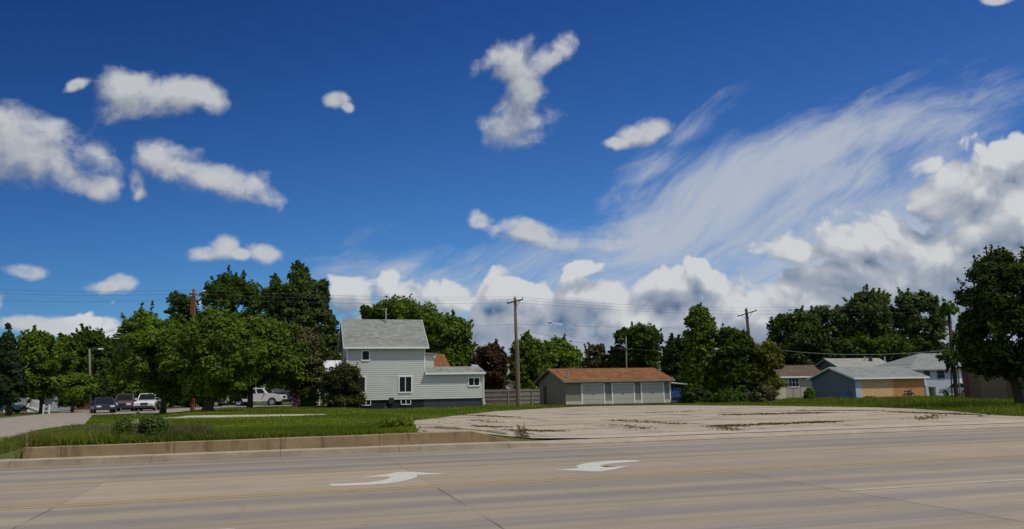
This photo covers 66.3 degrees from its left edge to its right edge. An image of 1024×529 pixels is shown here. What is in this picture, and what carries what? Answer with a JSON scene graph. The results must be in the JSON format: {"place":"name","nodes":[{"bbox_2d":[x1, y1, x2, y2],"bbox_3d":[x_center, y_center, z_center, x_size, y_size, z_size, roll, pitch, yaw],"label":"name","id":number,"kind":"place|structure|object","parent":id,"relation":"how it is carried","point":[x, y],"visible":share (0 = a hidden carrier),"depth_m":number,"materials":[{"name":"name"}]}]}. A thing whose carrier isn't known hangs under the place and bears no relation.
{"place":"outdoors","nodes":[
{"label":"outdoors","id":0,"kind":"place"},
{"bbox_2d":[0,409,92,439],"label":"side street","id":1,"kind":"structure","parent":0,"point":[10,426],"depth_m":49.18,"materials":[{"name":"grey concrete"}]},
{"bbox_2d":[87,405,291,414],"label":"driveway","id":2,"kind":"structure","parent":0,"point":[147,411],"depth_m":76.98,"materials":[{"name":"grey concrete"}]},
{"bbox_2d":[90,397,117,412],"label":"parked car","id":3,"kind":"object","parent":2,"relation":"on","point":[103,403],"visible":0.96,"depth_m":70.88,"materials":[{"name":"blue paint"}]},
{"bbox_2d":[113,394,137,410],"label":"parked car","id":4,"kind":"object","parent":2,"relation":"on","point":[126,400],"visible":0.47,"depth_m":76.92,"materials":[{"name":"red paint"}]},
{"bbox_2d":[133,393,160,410],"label":"parked car","id":5,"kind":"object","parent":2,"relation":"on","point":[145,400],"visible":0.8,"depth_m":76.48,"materials":[{"name":"white paint"}]},
{"bbox_2d":[226,388,287,405],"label":"pickup truck","id":6,"kind":"object","parent":2,"relation":"on","point":[268,395],"visible":0.76,"depth_m":82.90,"materials":[{"name":"white paint"}]},
{"bbox_2d":[261,392,299,404],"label":"parked car","id":7,"kind":"object","parent":2,"relation":"on","point":[289,398],"visible":0.16,"depth_m":85.04,"materials":[{"name":"blue paint"}]},
{"bbox_2d":[164,414,324,417],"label":"path","id":8,"kind":"structure","parent":0,"point":[206,416],"depth_m":43.83,"materials":[{"name":"concrete"}]},
{"bbox_2d":[0,404,544,451],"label":"lawn","id":9,"kind":"structure","parent":0,"point":[313,418],"depth_m":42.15,"materials":[{"name":"plant"}]},
{"bbox_2d":[0,421,222,458],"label":"tall grass","id":10,"kind":"structure","parent":9,"relation":"on","point":[179,429],"depth_m":20.48,"materials":[{"name":"green plant"}]},
{"bbox_2d":[111,412,136,435],"bbox_3d":[-10.118,4.229,20.413,0.629,0.777,0.760,-1,-9,0],"label":"weed clump","id":11,"kind":"object","parent":9,"relation":"on","point":[124,424],"visible":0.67,"depth_m":20.35,"materials":[{"name":"green plant"}]},
{"bbox_2d":[136,412,168,435],"bbox_3d":[-9.485,4.279,20.764,0.878,0.778,0.782,-1,-9,0],"label":"weed clump","id":12,"kind":"object","parent":9,"relation":"on","point":[153,424],"visible":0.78,"depth_m":20.60,"materials":[{"name":"green plant"}]},
{"bbox_2d":[118,325,190,413],"bbox_3d":[-27.899,8.449,63.542,6.562,7.521,6.479,-6,-11,31],"label":"maple tree","id":13,"kind":"object","parent":9,"relation":"on","point":[154,347],"visible":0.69,"depth_m":62.14,"materials":[{"name":"green plant"}]},
{"bbox_2d":[189,287,196,410],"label":"utility pole","id":14,"kind":"object","parent":9,"relation":"on","point":[192,312],"visible":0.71,"depth_m":67.11,"materials":[{"name":"brown wood"}]},
{"bbox_2d":[0,293,961,310],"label":"overhead wire","id":15,"kind":"object","parent":14,"relation":"attached to","point":[494,299],"visible":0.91,"depth_m":71.18,"materials":[{"name":"metal"}]},
{"bbox_2d":[18,290,949,307],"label":"overhead wire","id":16,"kind":"object","parent":14,"relation":"attached to","point":[373,296],"visible":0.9,"depth_m":68.47,"materials":[{"name":"metal"}]},
{"bbox_2d":[171,300,268,411],"bbox_3d":[-22.124,7.037,59.791,7.028,8.528,6.162,-1,-9,0],"label":"maple tree","id":17,"kind":"object","parent":9,"relation":"on","point":[210,377],"visible":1,"depth_m":58.32,"materials":[{"name":"green plant"}]},
{"bbox_2d":[225,308,316,407],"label":"maple tree","id":18,"kind":"object","parent":9,"relation":"on","point":[281,367],"visible":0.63,"depth_m":72.29,"materials":[{"name":"green plant"}]},
{"bbox_2d":[284,320,332,405],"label":"shade tree","id":19,"kind":"object","parent":9,"relation":"on","point":[314,367],"visible":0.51,"depth_m":74.66,"materials":[{"name":"green plant"}]},
{"bbox_2d":[298,387,321,406],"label":"leafy shrub","id":20,"kind":"object","parent":9,"relation":"on","point":[308,397],"visible":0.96,"depth_m":72.56,"materials":[{"name":"green plant"}]},
{"bbox_2d":[318,357,366,407],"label":"evergreen shrub","id":21,"kind":"object","parent":9,"relation":"on","point":[340,386],"visible":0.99,"depth_m":65.56,"materials":[{"name":"green plant"}]},
{"bbox_2d":[377,406,398,428],"bbox_3d":[-3.740,4.654,23.683,0.779,0.726,0.921,-1,-9,0],"label":"weed clump","id":22,"kind":"object","parent":9,"relation":"on","point":[385,423],"visible":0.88,"depth_m":23.52,"materials":[{"name":"green plant"}]},
{"bbox_2d":[392,409,418,429],"bbox_3d":[-3.207,4.655,23.415,0.749,0.645,0.908,-4,-9,18],"label":"weed clump","id":23,"kind":"object","parent":9,"relation":"on","point":[404,421],"visible":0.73,"depth_m":23.32,"materials":[{"name":"green plant"}]},
{"bbox_2d":[338,308,485,408],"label":"grey house","id":24,"kind":"structure","parent":9,"relation":"on","point":[393,359],"depth_m":70.16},
{"bbox_2d":[359,376,365,392],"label":"window","id":25,"kind":"structure","parent":24,"relation":"in","point":[363,382],"depth_m":68.60,"materials":[{"name":"white glass"}]},
{"bbox_2d":[361,350,369,360],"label":"window","id":26,"kind":"structure","parent":24,"relation":"in","point":[365,354],"depth_m":69.03,"materials":[{"name":"black glass"}]},
{"bbox_2d":[398,376,412,392],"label":"window","id":27,"kind":"structure","parent":24,"relation":"in","point":[405,383],"depth_m":69.61,"materials":[{"name":"black glass"}]},
{"bbox_2d":[468,377,479,386],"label":"window","id":28,"kind":"structure","parent":24,"relation":"in","point":[472,381],"depth_m":71.36,"materials":[{"name":"black glass"}]},
{"bbox_2d":[483,388,539,404],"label":"wooden fence","id":29,"kind":"object","parent":9,"relation":"on","point":[508,398],"visible":0.84,"depth_m":75.16,"materials":[{"name":"grey wood"}]},
{"bbox_2d":[507,297,522,405],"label":"utility pole","id":30,"kind":"object","parent":9,"relation":"on","point":[517,375],"visible":0.86,"depth_m":70.49,"materials":[{"name":"brown wood"}]},
{"bbox_2d":[0,299,909,313],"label":"overhead wire","id":31,"kind":"object","parent":30,"relation":"attached to","point":[361,303],"visible":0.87,"depth_m":69.40,"materials":[{"name":"metal"}]},
{"bbox_2d":[0,395,1008,458],"bbox_3d":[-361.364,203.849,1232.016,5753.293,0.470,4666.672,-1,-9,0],"label":"ground","id":32,"kind":"structure","parent":0,"point":[12,454],"depth_m":27.55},
{"bbox_2d":[0,403,28,412],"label":"parked car","id":33,"kind":"object","parent":32,"relation":"on","point":[16,408],"visible":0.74,"depth_m":77.43,"materials":[{"name":"teal paint"}]},
{"bbox_2d":[0,322,29,415],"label":"spruce tree","id":34,"kind":"object","parent":32,"relation":"on","point":[14,385],"visible":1,"depth_m":69.11,"materials":[{"name":"green plant"}]},
{"bbox_2d":[0,394,69,412],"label":"porch house","id":35,"kind":"structure","parent":32,"relation":"on","point":[33,405],"depth_m":85.87,"materials":[{"name":"grey"}]},
{"bbox_2d":[16,325,82,413],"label":"shade tree","id":36,"kind":"object","parent":32,"relation":"on","point":[47,361],"visible":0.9,"depth_m":74.39,"materials":[{"name":"green plant"}]},
{"bbox_2d":[51,393,88,407],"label":"leafy shrub","id":37,"kind":"object","parent":32,"relation":"on","point":[79,402],"visible":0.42,"depth_m":82.18,"materials":[{"name":"green plant"}]},
{"bbox_2d":[49,370,99,412],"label":"shade tree","id":38,"kind":"object","parent":32,"relation":"on","point":[82,385],"visible":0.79,"depth_m":75.62,"materials":[{"name":"green plant"}]},
{"bbox_2d":[57,332,93,406],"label":"shade tree","id":39,"kind":"object","parent":32,"relation":"on","point":[82,365],"visible":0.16,"depth_m":102.92,"materials":[{"name":"green plant"}]},
{"bbox_2d":[63,323,123,378],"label":"shade tree","id":40,"kind":"object","parent":32,"relation":"on","point":[101,360],"visible":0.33,"depth_m":105.90,"materials":[{"name":"green plant"}]},
{"bbox_2d":[88,348,102,411],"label":"street light","id":41,"kind":"object","parent":32,"relation":"on","point":[90,394],"visible":0.67,"depth_m":77.40,"materials":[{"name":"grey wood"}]},
{"bbox_2d":[75,374,116,408],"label":"hedge shrub","id":42,"kind":"object","parent":32,"relation":"on","point":[105,390],"visible":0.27,"depth_m":93.94,"materials":[{"name":"green plant"}]},
{"bbox_2d":[105,300,184,397],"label":"shade tree","id":43,"kind":"object","parent":32,"relation":"on","point":[124,384],"visible":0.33,"depth_m":86.00,"materials":[{"name":"green plant"}]},
{"bbox_2d":[167,396,234,407],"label":"hedge shrub","id":44,"kind":"object","parent":32,"relation":"on","point":[186,404],"visible":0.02,"depth_m":93.05,"materials":[{"name":"green plant"}]},
{"bbox_2d":[163,264,270,385],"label":"shade tree","id":45,"kind":"object","parent":32,"relation":"on","point":[235,284],"visible":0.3,"depth_m":94.94,"materials":[{"name":"green plant"}]},
{"bbox_2d":[22,431,511,458],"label":"retaining wall","id":46,"kind":"structure","parent":32,"relation":"on","point":[262,444],"depth_m":20.63,"materials":[{"name":"concrete"}]},
{"bbox_2d":[265,259,341,399],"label":"cottonwood tree","id":47,"kind":"object","parent":32,"relation":"on","point":[282,306],"visible":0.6,"depth_m":91.08,"materials":[{"name":"green plant"}]},
{"bbox_2d":[315,360,341,405],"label":"cream house","id":48,"kind":"structure","parent":32,"relation":"on","point":[330,363],"depth_m":84.69,"materials":[{"name":"white"}]},
{"bbox_2d":[359,293,444,352],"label":"shade tree","id":49,"kind":"object","parent":32,"relation":"on","point":[404,308],"visible":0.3,"depth_m":94.45,"materials":[{"name":"green plant"}]},
{"bbox_2d":[434,354,449,366],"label":"neighbour house","id":50,"kind":"structure","parent":32,"relation":"on","point":[440,360],"depth_m":85.24,"materials":[{"name":"orange"}]},
{"bbox_2d":[425,309,479,366],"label":"shade tree","id":51,"kind":"object","parent":32,"relation":"on","point":[455,346],"visible":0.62,"depth_m":91.40,"materials":[{"name":"green plant"}]},
{"bbox_2d":[468,339,511,389],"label":"shade tree","id":52,"kind":"object","parent":32,"relation":"on","point":[495,356],"visible":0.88,"depth_m":83.38,"materials":[{"name":"red plant"}]},
{"bbox_2d":[486,380,515,400],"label":"cream shed","id":53,"kind":"structure","parent":32,"relation":"on","point":[510,385],"depth_m":91.53,"materials":[{"name":"metal"}]},
{"bbox_2d":[506,329,557,396],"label":"shade tree","id":54,"kind":"object","parent":32,"relation":"on","point":[533,365],"visible":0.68,"depth_m":92.18,"materials":[{"name":"green plant"}]},
{"bbox_2d":[91,335,1015,397],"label":"wood","id":55,"kind":"object","parent":32,"relation":"on","point":[658,362],"visible":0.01,"depth_m":158.83,"materials":[{"name":"green plant"}]},
{"bbox_2d":[543,333,584,368],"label":"shade tree","id":56,"kind":"object","parent":32,"relation":"on","point":[564,354],"visible":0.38,"depth_m":96.43,"materials":[{"name":"green plant"}]},
{"bbox_2d":[581,342,609,367],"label":"shade tree","id":57,"kind":"object","parent":32,"relation":"on","point":[597,353],"visible":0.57,"depth_m":110.35,"materials":[{"name":"green plant"}]},
{"bbox_2d":[534,368,674,404],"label":"long garage","id":58,"kind":"structure","parent":32,"relation":"on","point":[573,386],"depth_m":76.61,"materials":[{"name":"orange"}]},
{"bbox_2d":[581,383,604,404],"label":"garage door","id":59,"kind":"structure","parent":58,"relation":"in","point":[591,393],"depth_m":75.23,"materials":[{"name":"metal"}]},
{"bbox_2d":[611,383,634,403],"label":"garage door","id":60,"kind":"structure","parent":58,"relation":"in","point":[622,393],"depth_m":76.10,"materials":[{"name":"metal"}]},
{"bbox_2d":[640,382,664,402],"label":"garage door","id":61,"kind":"structure","parent":58,"relation":"in","point":[651,392],"depth_m":76.96,"materials":[{"name":"metal"}]},
{"bbox_2d":[603,321,664,368],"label":"shade tree","id":62,"kind":"object","parent":32,"relation":"on","point":[645,339],"visible":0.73,"depth_m":108.06,"materials":[{"name":"green plant"}]},
{"bbox_2d":[658,333,689,399],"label":"shade tree","id":63,"kind":"object","parent":32,"relation":"on","point":[673,349],"visible":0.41,"depth_m":92.47,"materials":[{"name":"green plant"}]},
{"bbox_2d":[670,382,685,402],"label":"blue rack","id":64,"kind":"object","parent":32,"relation":"on","point":[675,393],"visible":0.61,"depth_m":79.03,"materials":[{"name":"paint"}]},
{"bbox_2d":[676,385,714,402],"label":"leafy shrub","id":65,"kind":"object","parent":32,"relation":"on","point":[694,395],"visible":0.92,"depth_m":74.09,"materials":[{"name":"green plant"}]},
{"bbox_2d":[677,302,720,391],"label":"cottonwood tree","id":66,"kind":"object","parent":32,"relation":"on","point":[696,366],"visible":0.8,"depth_m":80.47,"materials":[{"name":"green plant"}]},
{"bbox_2d":[709,385,748,402],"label":"leafy shrub","id":67,"kind":"object","parent":32,"relation":"on","point":[728,396],"visible":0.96,"depth_m":74.26,"materials":[{"name":"green plant"}]},
{"bbox_2d":[704,323,757,400],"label":"cottonwood tree","id":68,"kind":"object","parent":32,"relation":"on","point":[731,364],"visible":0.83,"depth_m":78.84,"materials":[{"name":"green plant"}]},
{"bbox_2d":[737,307,756,333],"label":"utility pole","id":69,"kind":"object","parent":32,"relation":"on","point":[747,318],"visible":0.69,"depth_m":91.92,"materials":[{"name":"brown wood"}]},
{"bbox_2d":[748,382,780,402],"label":"leafy shrub","id":70,"kind":"object","parent":32,"relation":"on","point":[766,392],"visible":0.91,"depth_m":72.22,"materials":[{"name":"green plant"}]},
{"bbox_2d":[746,338,788,396],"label":"shade tree","id":71,"kind":"object","parent":32,"relation":"on","point":[770,361],"visible":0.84,"depth_m":78.30,"materials":[{"name":"green plant"}]},
{"bbox_2d":[775,388,785,398],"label":"board fence","id":72,"kind":"object","parent":32,"relation":"on","point":[782,391],"visible":0.2,"depth_m":79.34,"materials":[{"name":"beige wood"}]},
{"bbox_2d":[542,394,1023,416],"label":"verge grass","id":73,"kind":"structure","parent":32,"relation":"on","point":[1005,406],"depth_m":56.11,"materials":[{"name":"green plant"}]},
{"bbox_2d":[746,365,823,397],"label":"tan house","id":74,"kind":"structure","parent":32,"relation":"on","point":[795,376],"depth_m":97.05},
{"bbox_2d":[788,378,799,386],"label":"window","id":75,"kind":"structure","parent":74,"relation":"in","point":[793,382],"depth_m":96.62,"materials":[{"name":"black glass"}]},
{"bbox_2d":[766,305,822,364],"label":"shade tree","id":76,"kind":"object","parent":32,"relation":"on","point":[800,322],"visible":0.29,"depth_m":122.73,"materials":[{"name":"green plant"}]},
{"bbox_2d":[803,387,815,399],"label":"leafy shrub","id":77,"kind":"object","parent":32,"relation":"on","point":[809,392],"visible":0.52,"depth_m":74.70,"materials":[{"name":"green plant"}]},
{"bbox_2d":[778,324,844,364],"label":"shade tree","id":78,"kind":"object","parent":32,"relation":"on","point":[822,341],"visible":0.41,"depth_m":109.32,"materials":[{"name":"green plant"}]},
{"bbox_2d":[804,304,856,341],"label":"shade tree","id":79,"kind":"object","parent":32,"relation":"on","point":[836,316],"visible":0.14,"depth_m":125.62,"materials":[{"name":"green plant"}]},
{"bbox_2d":[815,357,886,368],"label":"pale roofed house","id":80,"kind":"structure","parent":32,"relation":"on","point":[824,363],"depth_m":100.21,"materials":[{"name":"grey"}]},
{"bbox_2d":[807,366,929,398],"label":"boarded garage","id":81,"kind":"structure","parent":32,"relation":"on","point":[876,381],"depth_m":80.87,"materials":[{"name":"blue wood"}]},
{"bbox_2d":[855,380,861,397],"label":"door panel","id":82,"kind":"structure","parent":81,"relation":"in","point":[858,388],"depth_m":78.97,"materials":[{"name":"white"}]},
{"bbox_2d":[839,284,903,359],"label":"shade tree","id":83,"kind":"object","parent":32,"relation":"on","point":[867,303],"visible":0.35,"depth_m":123.73,"materials":[{"name":"green plant"}]},
{"bbox_2d":[837,329,921,362],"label":"shade tree","id":84,"kind":"object","parent":32,"relation":"on","point":[887,346],"visible":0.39,"depth_m":110.55,"materials":[{"name":"green plant"}]},
{"bbox_2d":[874,353,961,395],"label":"lavender house","id":85,"kind":"structure","parent":32,"relation":"on","point":[931,366],"depth_m":93.20,"materials":[{"name":"grey"}]},
{"bbox_2d":[937,370,944,378],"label":"window","id":86,"kind":"structure","parent":85,"relation":"in","point":[940,373],"depth_m":92.94,"materials":[{"name":"black glass"}]},
{"bbox_2d":[891,287,952,352],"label":"shade tree","id":87,"kind":"object","parent":32,"relation":"on","point":[913,324],"visible":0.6,"depth_m":122.28,"materials":[{"name":"green plant"}]},
{"bbox_2d":[935,297,960,396],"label":"vine tree","id":88,"kind":"object","parent":32,"relation":"on","point":[944,309],"visible":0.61,"depth_m":69.44,"materials":[{"name":"green plant"}]},
{"bbox_2d":[939,383,963,395],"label":"parked car","id":89,"kind":"object","parent":32,"relation":"on","point":[946,391],"visible":0.38,"depth_m":83.38,"materials":[{"name":"white paint"}]},
{"bbox_2d":[947,312,960,397],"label":"utility pole","id":90,"kind":"object","parent":32,"relation":"on","point":[955,384],"visible":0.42,"depth_m":69.12,"materials":[{"name":"brown wood"}]},
{"bbox_2d":[782,350,947,354],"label":"overhead wire","id":91,"kind":"object","parent":90,"relation":"attached to","point":[865,354],"visible":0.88,"depth_m":75.25,"materials":[{"name":"black metal"}]},
{"bbox_2d":[951,244,1023,404],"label":"oak tree","id":92,"kind":"object","parent":32,"relation":"on","point":[993,304],"visible":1,"depth_m":45.17,"materials":[{"name":"green plant"}]},
{"bbox_2d":[961,365,1023,398],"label":"brown shed","id":93,"kind":"structure","parent":32,"relation":"on","point":[978,386],"depth_m":62.40,"materials":[{"name":"brown wood"}]},
{"bbox_2d":[979,375,1007,398],"bbox_3d":[37.894,9.093,61.816,0.046,3.228,2.393,2,-9,-16],"label":"shed door","id":94,"kind":"structure","parent":93,"relation":"in","point":[997,387],"depth_m":61.65,"materials":[{"name":"brown wood"}]},
{"bbox_2d":[0,428,1023,528],"bbox_3d":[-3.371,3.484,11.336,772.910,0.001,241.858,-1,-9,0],"label":"road","id":95,"kind":"structure","parent":0,"point":[817,497],"depth_m":12.70,"materials":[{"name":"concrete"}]},
{"bbox_2d":[329,472,440,485],"bbox_3d":[-2.386,3.966,14.507,1.180,0.001,2.470,-7,-11,33],"label":"turn arrow marking","id":96,"kind":"object","parent":95,"relation":"on","point":[398,476],"visible":1,"depth_m":14.65,"materials":[{"name":"white paint"}]},
{"bbox_2d":[0,441,1007,486],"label":"yellow edge line","id":97,"kind":"object","parent":95,"relation":"on","point":[471,465],"depth_m":16.80,"materials":[{"name":"paint"}]},
{"bbox_2d":[0,423,1023,468],"bbox_3d":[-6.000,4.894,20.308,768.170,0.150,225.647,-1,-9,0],"label":"kerb","id":98,"kind":"structure","parent":95,"relation":"on","point":[94,460],"depth_m":21.41,"materials":[{"name":"concrete"}]},
{"bbox_2d":[0,455,1023,509],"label":"yellow centre line","id":99,"kind":"object","parent":95,"relation":"on","point":[481,484],"depth_m":13.31,"materials":[{"name":"paint"}]},
{"bbox_2d":[555,460,638,470],"bbox_3d":[1.939,4.192,16.399,1.122,0.001,2.548,-7,-11,32],"label":"turn arrow marking","id":100,"kind":"object","parent":95,"relation":"on","point":[593,466],"visible":1,"depth_m":16.08,"materials":[{"name":"white paint"}]},
{"bbox_2d":[854,479,1023,489],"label":"white lane dash","id":101,"kind":"object","parent":95,"relation":"on","point":[937,484],"visible":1,"depth_m":12.34,"materials":[{"name":"paint"}]},
{"bbox_2d":[0,0,1023,387],"label":"sky","id":102,"kind":"structure","parent":0,"point":[729,157],"materials":[{"name":"blue"}]},
{"bbox_2d":[414,405,1023,439],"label":"parking lot","id":103,"kind":"structure","parent":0,"point":[579,421],"depth_m":35.50,"materials":[{"name":"concrete"}]},
{"bbox_2d":[419,425,507,434],"bbox_3d":[-1.406,5.215,24.749,2.874,0.320,1.126,-3,-9,14],"label":"lot edging","id":104,"kind":"object","parent":103,"relation":"on","point":[455,427],"visible":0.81,"depth_m":24.87,"materials":[{"name":"concrete"}]},
{"bbox_2d":[513,424,529,437],"bbox_3d":[0.258,4.878,23.100,0.536,0.433,0.637,0,-9,-9],"label":"weed clump","id":105,"kind":"object","parent":103,"relation":"on","point":[524,434],"visible":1,"depth_m":23.04,"materials":[{"name":"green plant"}]},
{"bbox_2d":[432,410,989,431],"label":"crack weeds","id":106,"kind":"object","parent":103,"relation":"on","point":[758,424],"visible":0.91,"depth_m":32.95,"materials":[{"name":"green plant"}]},
{"bbox_2d":[540,420,1023,437],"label":"pavement","id":107,"kind":"structure","parent":0,"point":[784,429],"depth_m":25.98,"materials":[{"name":"concrete"}]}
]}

